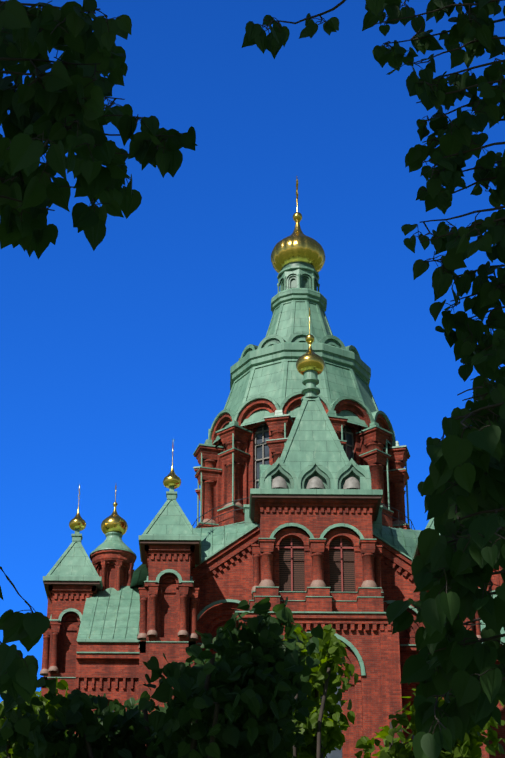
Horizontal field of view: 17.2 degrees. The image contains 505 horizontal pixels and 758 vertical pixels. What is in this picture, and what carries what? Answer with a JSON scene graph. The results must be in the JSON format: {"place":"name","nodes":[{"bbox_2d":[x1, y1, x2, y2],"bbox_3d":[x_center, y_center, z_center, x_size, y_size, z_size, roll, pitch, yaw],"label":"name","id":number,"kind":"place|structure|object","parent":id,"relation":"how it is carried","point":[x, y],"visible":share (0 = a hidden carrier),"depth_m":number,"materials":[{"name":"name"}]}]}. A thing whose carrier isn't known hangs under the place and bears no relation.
{"place":"outdoors","nodes":[
{"label":"outdoors","id":0,"kind":"place"},
{"bbox_2d":[0,677,69,757],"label":"foliage","id":1,"kind":"object","parent":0,"point":[62,684],"depth_m":9.67,"materials":[{"name":"green plant"}]},
{"bbox_2d":[0,0,197,703],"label":"linden","id":2,"kind":"object","parent":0,"point":[81,42],"depth_m":5.10,"materials":[{"name":"green plant"}]},
{"bbox_2d":[0,597,322,757],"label":"foliage","id":3,"kind":"object","parent":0,"point":[275,675],"depth_m":9.12,"materials":[{"name":"green plant"}]},
{"bbox_2d":[0,0,504,702],"label":"sky","id":4,"kind":"structure","parent":0,"point":[113,355],"materials":[{"name":"blue"}]},
{"bbox_2d":[268,623,358,757],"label":"tree","id":5,"kind":"object","parent":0,"point":[331,647],"depth_m":10.55,"materials":[{"name":"green plant"}]},
{"bbox_2d":[242,0,504,757],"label":"linden","id":6,"kind":"object","parent":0,"point":[475,454],"depth_m":5.26,"materials":[{"name":"green plant"}]},
{"bbox_2d":[354,688,504,757],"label":"foliage","id":7,"kind":"object","parent":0,"point":[471,745],"depth_m":9.67,"materials":[{"name":"green plant"}]},
{"bbox_3d":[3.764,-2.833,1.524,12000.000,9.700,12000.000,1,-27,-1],"label":"ground","id":8,"kind":"structure","parent":0,"visible":0},
{"bbox_2d":[40,484,102,696],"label":"turret","id":9,"kind":"object","parent":8,"relation":"on","point":[72,580],"visible":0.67,"depth_m":74.51,"materials":[{"name":"brick"}]},
{"bbox_2d":[137,443,200,745],"bbox_3d":[-3.204,11.905,62.381,2.390,21.325,2.390,1,-27,-1],"label":"turret","id":10,"kind":"object","parent":8,"relation":"on","point":[170,546],"visible":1,"depth_m":63.54,"materials":[{"name":"brick"}]},
{"bbox_2d":[43,564,504,757],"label":"cathedral","id":11,"kind":"structure","parent":8,"relation":"on","point":[108,654],"depth_m":69.37,"materials":[{"name":"brick"}]},
{"bbox_2d":[90,485,136,590],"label":"round turret","id":12,"kind":"object","parent":11,"relation":"on","point":[113,556],"visible":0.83,"depth_m":76.51,"materials":[{"name":"brick"}]},
{"bbox_2d":[192,176,414,529],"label":"dome tower","id":13,"kind":"structure","parent":11,"relation":"on","point":[251,427],"depth_m":77.14,"materials":[{"name":"metal"}]},
{"bbox_2d":[194,504,421,586],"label":"bay roofs","id":14,"kind":"structure","parent":11,"relation":"on","point":[215,539],"depth_m":67.58,"materials":[{"name":"green metal"}]},
{"bbox_2d":[487,566,504,591],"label":"brick wall","id":15,"kind":"structure","parent":11,"relation":"on","point":[496,579],"depth_m":76.35,"materials":[{"name":"brick"}]},
{"bbox_2d":[191,525,419,754],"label":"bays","id":16,"kind":"object","parent":8,"relation":"on","point":[224,574],"visible":0.21,"depth_m":66.07,"materials":[{"name":"brick"}]},
{"bbox_2d":[235,307,402,757],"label":"bell tower","id":17,"kind":"structure","parent":8,"relation":"on","point":[315,502],"depth_m":65.25,"materials":[{"name":"brick"}]},
{"bbox_2d":[412,518,488,757],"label":"church building","id":18,"kind":"structure","parent":8,"relation":"on","point":[476,629],"depth_m":63.16,"materials":[{"name":"brick"}]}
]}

